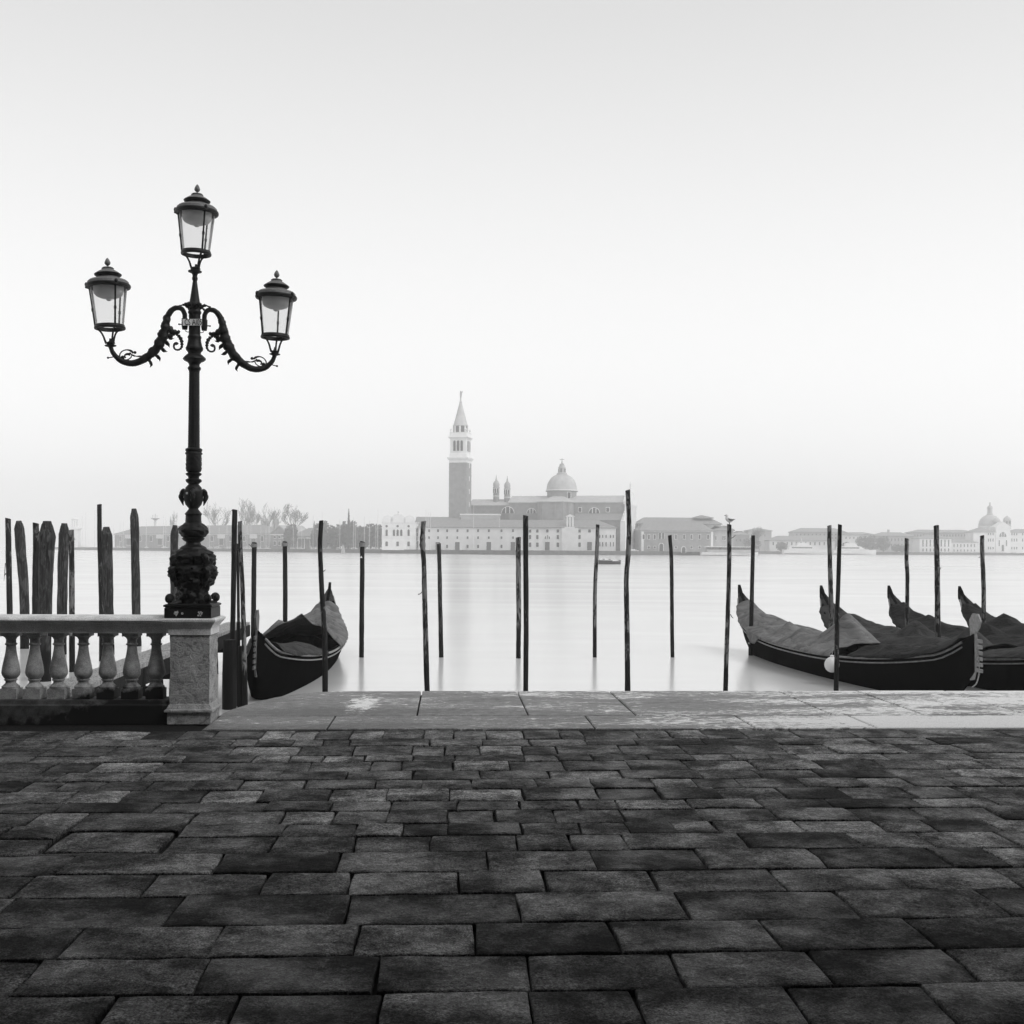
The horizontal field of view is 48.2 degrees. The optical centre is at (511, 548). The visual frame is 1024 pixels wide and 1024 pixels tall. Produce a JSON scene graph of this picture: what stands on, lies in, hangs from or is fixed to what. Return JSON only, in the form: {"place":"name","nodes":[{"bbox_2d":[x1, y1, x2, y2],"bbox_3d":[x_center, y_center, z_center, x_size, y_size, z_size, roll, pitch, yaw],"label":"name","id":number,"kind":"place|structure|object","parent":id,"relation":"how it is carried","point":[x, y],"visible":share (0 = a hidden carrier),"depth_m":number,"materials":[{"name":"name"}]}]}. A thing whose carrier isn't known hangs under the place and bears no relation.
{"place":"outdoors","nodes":[
{"label":"outdoors","id":0,"kind":"place"},
{"bbox_2d":[271,548,699,554],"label":"island ground","id":1,"kind":"structure","parent":0,"point":[512,552],"depth_m":410.50,"materials":[{"name":"stone"}]},
{"bbox_2d":[203,501,229,524],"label":"bare tree","id":2,"kind":"object","parent":1,"relation":"on","point":[215,516],"visible":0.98,"depth_m":603.02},
{"bbox_2d":[244,508,259,524],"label":"bare tree","id":3,"kind":"object","parent":1,"relation":"on","point":[255,518],"visible":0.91,"depth_m":585.10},
{"bbox_2d":[260,505,280,526],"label":"bare tree","id":4,"kind":"object","parent":1,"relation":"on","point":[272,516],"visible":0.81,"depth_m":580.62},
{"bbox_2d":[311,521,315,548],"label":"cypress tree","id":5,"kind":"object","parent":1,"relation":"on","point":[314,540],"visible":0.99,"depth_m":491.75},
{"bbox_2d":[283,520,381,548],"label":"evergreen grove","id":6,"kind":"object","parent":1,"relation":"on","point":[332,535],"visible":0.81,"depth_m":494.57,"materials":[{"name":"plant"}]},
{"bbox_2d":[346,509,350,548],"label":"cypress tree","id":7,"kind":"object","parent":1,"relation":"on","point":[348,539],"visible":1,"depth_m":479.76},
{"bbox_2d":[381,514,418,549],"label":"white palace","id":8,"kind":"structure","parent":1,"relation":"on","point":[399,531],"depth_m":430.98,"materials":[{"name":"stone"}]},
{"bbox_2d":[416,528,417,549],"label":"link wing","id":9,"kind":"structure","parent":1,"relation":"on","point":[417,539],"depth_m":432.92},
{"bbox_2d":[430,513,430,549],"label":"flag mast","id":10,"kind":"object","parent":1,"relation":"on","point":[430,531],"visible":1,"depth_m":407.94,"materials":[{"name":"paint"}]},
{"bbox_2d":[415,517,458,525],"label":"monastery hall","id":11,"kind":"structure","parent":1,"relation":"on","point":[420,519],"depth_m":444.12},
{"bbox_2d":[447,391,472,519],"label":"bell tower","id":12,"kind":"structure","parent":1,"relation":"on","point":[459,458],"depth_m":444.84,"materials":[{"name":"brick"}]},
{"bbox_2d":[417,514,616,550],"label":"monastery range","id":13,"kind":"structure","parent":1,"relation":"on","point":[564,535],"depth_m":428.44,"materials":[{"name":"paint"}]},
{"bbox_2d":[460,514,500,519],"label":"terrace block","id":14,"kind":"structure","parent":13,"relation":"on","point":[480,517],"depth_m":437.01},
{"bbox_2d":[471,459,638,550],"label":"domed church","id":15,"kind":"structure","parent":1,"relation":"on","point":[561,500],"depth_m":442.78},
{"bbox_2d":[501,506,513,512],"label":"thermal window","id":16,"kind":"structure","parent":15,"relation":"in","point":[507,509],"depth_m":446.54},
{"bbox_2d":[527,508,535,512],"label":"thermal window","id":17,"kind":"structure","parent":15,"relation":"in","point":[531,510],"depth_m":444.36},
{"bbox_2d":[589,507,599,512],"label":"thermal window","id":18,"kind":"structure","parent":15,"relation":"in","point":[593,510],"depth_m":438.86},
{"bbox_2d":[633,523,713,552],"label":"brick monastery","id":19,"kind":"structure","parent":1,"relation":"on","point":[692,537],"depth_m":431.30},
{"bbox_2d":[659,543,663,550],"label":"door","id":20,"kind":"structure","parent":19,"relation":"in","point":[661,546],"depth_m":430.48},
{"bbox_2d":[681,546,685,552],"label":"door","id":21,"kind":"structure","parent":19,"relation":"in","point":[683,550],"depth_m":431.01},
{"bbox_2d":[636,515,721,527],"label":"roof","id":22,"kind":"structure","parent":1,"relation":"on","point":[709,522],"depth_m":449.44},
{"bbox_2d":[711,526,734,546],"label":"pale end block","id":23,"kind":"structure","parent":1,"relation":"on","point":[719,535],"depth_m":433.96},
{"bbox_2d":[0,691,1023,1023],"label":"pavement","id":24,"kind":"structure","parent":0,"point":[598,857],"depth_m":6.21,"materials":[{"name":"stone"}]},
{"bbox_2d":[0,614,225,724],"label":"balustrade","id":25,"kind":"object","parent":24,"relation":"on","point":[191,698],"visible":1,"depth_m":11.09,"materials":[{"name":"stone"}]},
{"bbox_2d":[85,184,296,617],"bbox_3d":[-3.139,-1.450,11.264,2.013,4.252,0.532,0,0,-12],"label":"street lamp","id":26,"kind":"object","parent":25,"relation":"on","point":[192,571],"visible":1,"depth_m":11.20,"materials":[{"name":"black metal"}]},
{"bbox_2d":[0,547,1023,715],"bbox_3d":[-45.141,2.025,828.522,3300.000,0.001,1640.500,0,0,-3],"label":"water","id":27,"kind":"structure","parent":0,"point":[479,615],"depth_m":45.79,"materials":[{"name":"liquid"}]},
{"bbox_2d":[4,518,12,613],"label":"mooring pole","id":28,"kind":"object","parent":27,"relation":"in","point":[8,574],"visible":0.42,"depth_m":23.02,"materials":[{"name":"black wood"}]},
{"bbox_2d":[14,521,29,648],"bbox_3d":[-10.903,1.412,25.487,0.349,4.045,0.233,0,0,-3],"label":"mooring pole","id":29,"kind":"object","parent":27,"relation":"in","point":[20,550],"visible":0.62,"depth_m":25.40,"materials":[{"name":"wood"}]},
{"bbox_2d":[32,523,38,613],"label":"mooring pole","id":30,"kind":"object","parent":27,"relation":"in","point":[35,568],"visible":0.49,"depth_m":20.58,"materials":[{"name":"black wood"}]},
{"bbox_2d":[37,521,55,681],"bbox_3d":[-7.878,1.497,19.379,0.286,3.911,0.277,0,0,-3],"label":"mooring pole","id":31,"kind":"object","parent":27,"relation":"in","point":[47,537],"visible":0.61,"depth_m":19.29,"materials":[{"name":"wood"}]},
{"bbox_2d":[57,523,68,654],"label":"mooring pole","id":32,"kind":"object","parent":27,"relation":"in","point":[62,569],"visible":0.54,"depth_m":24.09,"materials":[{"name":"wood"}]},
{"bbox_2d":[68,530,74,671],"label":"mooring pole","id":33,"kind":"object","parent":27,"relation":"in","point":[71,600],"visible":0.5,"depth_m":20.79,"materials":[{"name":"black wood"}]},
{"bbox_2d":[97,504,103,660],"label":"mooring pole","id":34,"kind":"object","parent":27,"relation":"in","point":[100,560],"visible":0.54,"depth_m":22.75,"materials":[{"name":"black wood"}]},
{"bbox_2d":[102,527,114,653],"bbox_3d":[-8.542,1.499,24.236,0.307,3.902,0.230,0,0,-3],"label":"mooring pole","id":35,"kind":"object","parent":27,"relation":"in","point":[107,544],"visible":0.49,"depth_m":24.14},
{"bbox_2d":[130,508,141,645],"bbox_3d":[-8.613,1.271,26.276,0.305,4.358,0.214,0,0,-3],"label":"mooring pole","id":36,"kind":"object","parent":27,"relation":"in","point":[135,566],"visible":0.54,"depth_m":26.20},
{"bbox_2d":[44,622,249,695],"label":"wooden jetty","id":37,"kind":"object","parent":27,"relation":"in","point":[119,681],"visible":0.12,"depth_m":14.63,"materials":[{"name":"wood"}]},
{"bbox_2d":[161,516,164,547],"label":"sailboat","id":38,"kind":"object","parent":27,"relation":"on","point":[163,531],"visible":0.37,"depth_m":561.22,"materials":[{"name":"paint"}]},
{"bbox_2d":[170,525,178,601],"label":"mooring pole","id":39,"kind":"object","parent":27,"relation":"in","point":[174,535],"visible":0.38,"depth_m":25.05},
{"bbox_2d":[74,547,379,552],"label":"harbour mole","id":40,"kind":"object","parent":27,"relation":"in","point":[258,550],"visible":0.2,"depth_m":489.52},
{"bbox_2d":[69,517,81,546],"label":"harbour lighthouse","id":41,"kind":"object","parent":40,"relation":"on","point":[77,536],"visible":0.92,"depth_m":586.47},
{"bbox_2d":[295,528,330,548],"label":"harbour shed","id":42,"kind":"structure","parent":40,"relation":"on","point":[303,543],"depth_m":521.89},
{"bbox_2d":[222,639,236,709],"bbox_3d":[-3.992,2.386,16.199,0.205,2.180,0.205,0,0,-3],"label":"jetty pile","id":43,"kind":"object","parent":27,"relation":"in","point":[229,683],"visible":0.6,"depth_m":16.12,"materials":[{"name":"wood"}]},
{"bbox_2d":[230,509,236,638],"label":"mooring pole","id":44,"kind":"object","parent":27,"relation":"in","point":[233,573],"visible":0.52,"depth_m":16.67,"materials":[{"name":"black wood"}]},
{"bbox_2d":[236,543,239,621],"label":"mooring pole","id":45,"kind":"object","parent":27,"relation":"in","point":[238,590],"visible":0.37,"depth_m":16.98,"materials":[{"name":"black wood"}]},
{"bbox_2d":[236,622,239,670],"bbox_3d":[-3.940,2.268,16.500,0.068,2.416,0.061,0,0,-3],"label":"jetty pile","id":46,"kind":"object","parent":27,"relation":"in","point":[237,634],"visible":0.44,"depth_m":16.48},
{"bbox_2d":[237,646,242,707],"bbox_3d":[-3.721,2.415,15.801,0.132,2.126,0.129,0,0,-3],"label":"jetty pile","id":47,"kind":"object","parent":27,"relation":"in","point":[239,688],"visible":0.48,"depth_m":15.75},
{"bbox_2d":[238,521,247,705],"bbox_3d":[-3.672,1.535,15.698,0.192,3.819,0.083,0,0,-3],"label":"mooring pole","id":48,"kind":"object","parent":27,"relation":"in","point":[243,644],"visible":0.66,"depth_m":15.67,"materials":[{"name":"black wood"}]},
{"bbox_2d":[249,542,257,636],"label":"mooring pole","id":49,"kind":"object","parent":27,"relation":"in","point":[253,545],"visible":0.6,"depth_m":23.33,"materials":[{"name":"wood"}]},
{"bbox_2d":[282,541,287,621],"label":"mooring pole","id":50,"kind":"object","parent":27,"relation":"in","point":[285,591],"visible":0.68,"depth_m":24.11,"materials":[{"name":"wood"}]},
{"bbox_2d":[247,582,347,699],"bbox_3d":[-3.995,1.651,21.631,1.629,1.690,10.860,2,0,-4],"label":"gondola","id":51,"kind":"object","parent":27,"relation":"on","point":[284,658],"visible":0.84,"depth_m":18.55,"materials":[{"name":"paint"}]},
{"bbox_2d":[318,520,327,691],"bbox_3d":[-2.798,1.536,16.998,0.186,3.896,0.092,0,0,-3],"label":"mooring pole","id":52,"kind":"object","parent":27,"relation":"in","point":[324,627],"visible":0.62,"depth_m":16.97,"materials":[{"name":"black wood"}]},
{"bbox_2d":[351,521,358,548],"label":"sailboat","id":53,"kind":"object","parent":27,"relation":"on","point":[355,527],"visible":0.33,"depth_m":463.09,"materials":[{"name":"paint"}]},
{"bbox_2d":[359,541,365,657],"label":"mooring pole","id":54,"kind":"object","parent":27,"relation":"in","point":[362,545],"visible":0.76,"depth_m":23.89,"materials":[{"name":"wood"}]},
{"bbox_2d":[419,521,429,690],"bbox_3d":[-1.284,1.544,17.000,0.242,3.898,0.100,0,0,-3],"label":"mooring pole","id":55,"kind":"object","parent":27,"relation":"in","point":[422,544],"visible":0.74,"depth_m":16.97,"materials":[{"name":"black wood"}]},
{"bbox_2d":[437,543,443,657],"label":"mooring pole","id":56,"kind":"object","parent":27,"relation":"in","point":[440,627],"visible":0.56,"depth_m":24.00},
{"bbox_2d":[516,537,520,658],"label":"mooring pole","id":57,"kind":"object","parent":27,"relation":"in","point":[518,597],"visible":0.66,"depth_m":23.88,"materials":[{"name":"black wood"}]},
{"bbox_2d":[523,515,528,690],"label":"mooring pole","id":58,"kind":"object","parent":27,"relation":"in","point":[525,603],"visible":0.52,"depth_m":16.97,"materials":[{"name":"black wood"}]},
{"bbox_2d":[593,524,599,656],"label":"mooring pole","id":59,"kind":"object","parent":27,"relation":"in","point":[595,594],"visible":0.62,"depth_m":24.21,"materials":[{"name":"black wood"}]},
{"bbox_2d":[598,558,620,563],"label":"motor boat","id":60,"kind":"object","parent":27,"relation":"on","point":[605,561],"visible":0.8,"depth_m":169.72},
{"bbox_2d":[624,489,630,690],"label":"mooring pole","id":61,"kind":"object","parent":27,"relation":"in","point":[626,607],"visible":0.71,"depth_m":16.97,"materials":[{"name":"black wood"}]},
{"bbox_2d":[668,535,673,656],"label":"mooring pole","id":62,"kind":"object","parent":27,"relation":"in","point":[671,597],"visible":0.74,"depth_m":24.31,"materials":[{"name":"black wood"}]},
{"bbox_2d":[723,524,732,690],"bbox_3d":[3.204,1.581,17.003,0.206,3.879,0.078,0,0,-3],"label":"mooring pole","id":63,"kind":"object","parent":27,"relation":"in","point":[727,624],"visible":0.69,"depth_m":16.97,"materials":[{"name":"black wood"}]},
{"bbox_2d":[724,514,734,523],"bbox_3d":[3.231,-0.427,17.001,0.155,0.150,0.082,0,0,19],"label":"seagull","id":64,"kind":"object","parent":63,"relation":"on","point":[728,519],"visible":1,"depth_m":16.98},
{"bbox_2d":[700,546,757,555],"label":"water bus","id":65,"kind":"object","parent":27,"relation":"on","point":[722,551],"visible":0.81,"depth_m":416.20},
{"bbox_2d":[748,535,754,655],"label":"mooring pole","id":66,"kind":"object","parent":27,"relation":"in","point":[751,609],"visible":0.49,"depth_m":24.87,"materials":[{"name":"black wood"}]},
{"bbox_2d":[782,539,827,554],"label":"motor yacht","id":67,"kind":"object","parent":27,"relation":"on","point":[803,548],"visible":0.88,"depth_m":569.85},
{"bbox_2d":[827,525,833,626],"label":"mooring pole","id":68,"kind":"object","parent":27,"relation":"in","point":[830,578],"visible":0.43,"depth_m":24.31,"materials":[{"name":"black wood"}]},
{"bbox_2d":[834,524,841,690],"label":"mooring pole","id":69,"kind":"object","parent":27,"relation":"in","point":[836,635],"visible":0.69,"depth_m":16.97,"materials":[{"name":"black wood"}]},
{"bbox_2d":[832,540,875,554],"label":"motor yacht","id":70,"kind":"object","parent":27,"relation":"on","point":[849,548],"visible":0.83,"depth_m":569.97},
{"bbox_2d":[736,585,982,690],"bbox_3d":[6.054,1.712,21.729,1.628,1.690,10.725,-1,0,-7],"label":"gondola","id":71,"kind":"object","parent":27,"relation":"on","point":[867,659],"visible":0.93,"depth_m":19.33,"materials":[{"name":"paint"}]},
{"bbox_2d":[824,647,833,672],"bbox_3d":[5.472,1.910,19.600,0.250,0.437,0.250,0,0,-3],"label":"fender","id":72,"kind":"object","parent":71,"relation":"hanging from","point":[829,664],"visible":0.76,"depth_m":19.53,"materials":[{"name":"plastic"}]},
{"bbox_2d":[972,648,979,687],"bbox_3d":[6.718,1.631,16.589,0.110,0.769,0.260,0,0,25],"label":"mooring line","id":73,"kind":"object","parent":71,"relation":"hanging from","point":[978,668],"visible":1,"depth_m":16.49,"materials":[{"name":"metal"}]},
{"bbox_2d":[904,538,909,625],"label":"mooring pole","id":74,"kind":"object","parent":27,"relation":"in","point":[906,561],"visible":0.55,"depth_m":24.64,"materials":[{"name":"black wood"}]},
{"bbox_2d":[819,585,1023,690],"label":"gondola","id":75,"kind":"object","parent":27,"relation":"on","point":[1003,666],"visible":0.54,"depth_m":20.03,"materials":[{"name":"paint"}]},
{"bbox_2d":[933,525,940,637],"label":"mooring pole","id":76,"kind":"object","parent":27,"relation":"in","point":[937,567],"visible":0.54,"depth_m":21.46,"materials":[{"name":"black wood"}]},
{"bbox_2d":[887,585,1023,646],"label":"gondola","id":77,"kind":"object","parent":27,"relation":"on","point":[992,634],"visible":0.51,"depth_m":24.27,"materials":[{"name":"fabric"}]},
{"bbox_2d":[979,535,985,623],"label":"mooring pole","id":78,"kind":"object","parent":27,"relation":"in","point":[983,587],"visible":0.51,"depth_m":24.97,"materials":[{"name":"black wood"}]},
{"bbox_2d":[958,586,1023,636],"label":"gondola","id":79,"kind":"object","parent":27,"relation":"on","point":[1008,624],"visible":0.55,"depth_m":25.09,"materials":[{"name":"fabric"}]},
{"bbox_2d":[0,0,1023,548],"label":"sky","id":80,"kind":"structure","parent":0,"point":[757,263],"materials":[{"name":"white"}]},
{"bbox_2d":[755,551,1023,554],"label":"bank","id":81,"kind":"structure","parent":0,"point":[890,553],"depth_m":608.27,"materials":[{"name":"stone"}]},
{"bbox_2d":[733,531,749,546],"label":"bank house","id":82,"kind":"structure","parent":81,"relation":"on","point":[739,538],"depth_m":600.01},
{"bbox_2d":[743,538,761,548],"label":"round tree","id":83,"kind":"object","parent":81,"relation":"on","point":[748,542],"visible":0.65,"depth_m":591.30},
{"bbox_2d":[744,528,771,550],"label":"bank house","id":84,"kind":"structure","parent":81,"relation":"on","point":[765,535],"depth_m":640.02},
{"bbox_2d":[754,527,764,539],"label":"bare tree","id":85,"kind":"object","parent":81,"relation":"on","point":[761,530],"visible":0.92,"depth_m":609.10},
{"bbox_2d":[776,541,787,551],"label":"round tree","id":86,"kind":"object","parent":81,"relation":"on","point":[781,546],"visible":0.98,"depth_m":589.24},
{"bbox_2d":[764,536,835,550],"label":"bank house","id":87,"kind":"structure","parent":81,"relation":"on","point":[819,542],"depth_m":606.06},
{"bbox_2d":[788,528,847,549],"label":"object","id":88,"kind":"object","parent":81,"relation":"on","point":[810,532],"visible":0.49,"depth_m":660.05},
{"bbox_2d":[837,532,872,549],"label":"bank house","id":89,"kind":"structure","parent":81,"relation":"on","point":[852,537],"depth_m":650.01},
{"bbox_2d":[855,536,870,548],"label":"round tree","id":90,"kind":"object","parent":81,"relation":"on","point":[859,542],"visible":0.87,"depth_m":596.79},
{"bbox_2d":[864,535,881,549],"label":"round tree","id":91,"kind":"object","parent":81,"relation":"on","point":[874,544],"visible":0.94,"depth_m":598.73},
{"bbox_2d":[878,536,890,551],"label":"round tree","id":92,"kind":"object","parent":81,"relation":"on","point":[884,546],"visible":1,"depth_m":598.08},
{"bbox_2d":[869,530,914,551],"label":"bank house","id":93,"kind":"structure","parent":81,"relation":"on","point":[896,538],"depth_m":640.03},
{"bbox_2d":[891,545,900,551],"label":"round tree","id":94,"kind":"object","parent":81,"relation":"on","point":[894,548],"visible":1,"depth_m":595.04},
{"bbox_2d":[911,535,952,551],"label":"bank house","id":95,"kind":"structure","parent":81,"relation":"on","point":[924,543],"depth_m":614.02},
{"bbox_2d":[905,530,966,539],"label":"bank house","id":96,"kind":"structure","parent":81,"relation":"on","point":[956,534],"depth_m":670.05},
{"bbox_2d":[951,539,978,552],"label":"bank house","id":97,"kind":"structure","parent":81,"relation":"on","point":[960,545],"depth_m":618.01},
{"bbox_2d":[964,527,995,552],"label":"building","id":98,"kind":"structure","parent":81,"relation":"on","point":[977,533],"depth_m":622.02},
{"bbox_2d":[978,502,1010,552],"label":"domed church","id":99,"kind":"structure","parent":81,"relation":"on","point":[989,520],"depth_m":622.41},
{"bbox_2d":[999,532,1006,536],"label":"window","id":100,"kind":"structure","parent":99,"relation":"in","point":[1002,534],"depth_m":622.23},
{"bbox_2d":[1010,529,1023,552],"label":"building","id":101,"kind":"structure","parent":81,"relation":"on","point":[1017,541],"depth_m":624.01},
{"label":"harbour shore","id":102,"kind":"structure","parent":0,"visible":0},
{"bbox_2d":[151,513,159,525],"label":"radar mast","id":103,"kind":"object","parent":102,"relation":"on","point":[155,519],"visible":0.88,"depth_m":639.42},
{"bbox_2d":[170,512,177,525],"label":"bare tree","id":104,"kind":"object","parent":102,"relation":"on","point":[172,523],"visible":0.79,"depth_m":638.82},
{"bbox_2d":[114,525,273,547],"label":"brick boathouse","id":105,"kind":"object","parent":102,"relation":"on","point":[150,536],"visible":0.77,"depth_m":572.32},
{"bbox_2d":[126,538,130,544],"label":"door","id":106,"kind":"structure","parent":105,"relation":"in","point":[128,540],"depth_m":617.84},
{"bbox_2d":[157,538,161,544],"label":"door","id":107,"kind":"structure","parent":105,"relation":"in","point":[159,540],"depth_m":598.98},
{"bbox_2d":[217,534,224,537],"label":"door panel","id":108,"kind":"structure","parent":105,"relation":"in","point":[218,535],"depth_m":564.89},
{"bbox_2d":[219,538,223,544],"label":"door","id":109,"kind":"structure","parent":105,"relation":"in","point":[221,540],"depth_m":564.48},
{"bbox_2d":[238,499,254,524],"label":"bare tree","id":110,"kind":"object","parent":102,"relation":"on","point":[249,510],"visible":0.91,"depth_m":591.28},
{"bbox_2d":[260,514,268,524],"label":"bare tree","id":111,"kind":"object","parent":102,"relation":"on","point":[264,521],"visible":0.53,"depth_m":586.12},
{"bbox_2d":[269,519,305,548],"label":"gable house","id":112,"kind":"structure","parent":102,"relation":"on","point":[277,537],"depth_m":532.05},
{"bbox_2d":[281,504,308,525],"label":"bare tree","id":113,"kind":"object","parent":102,"relation":"on","point":[295,516],"visible":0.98,"depth_m":555.96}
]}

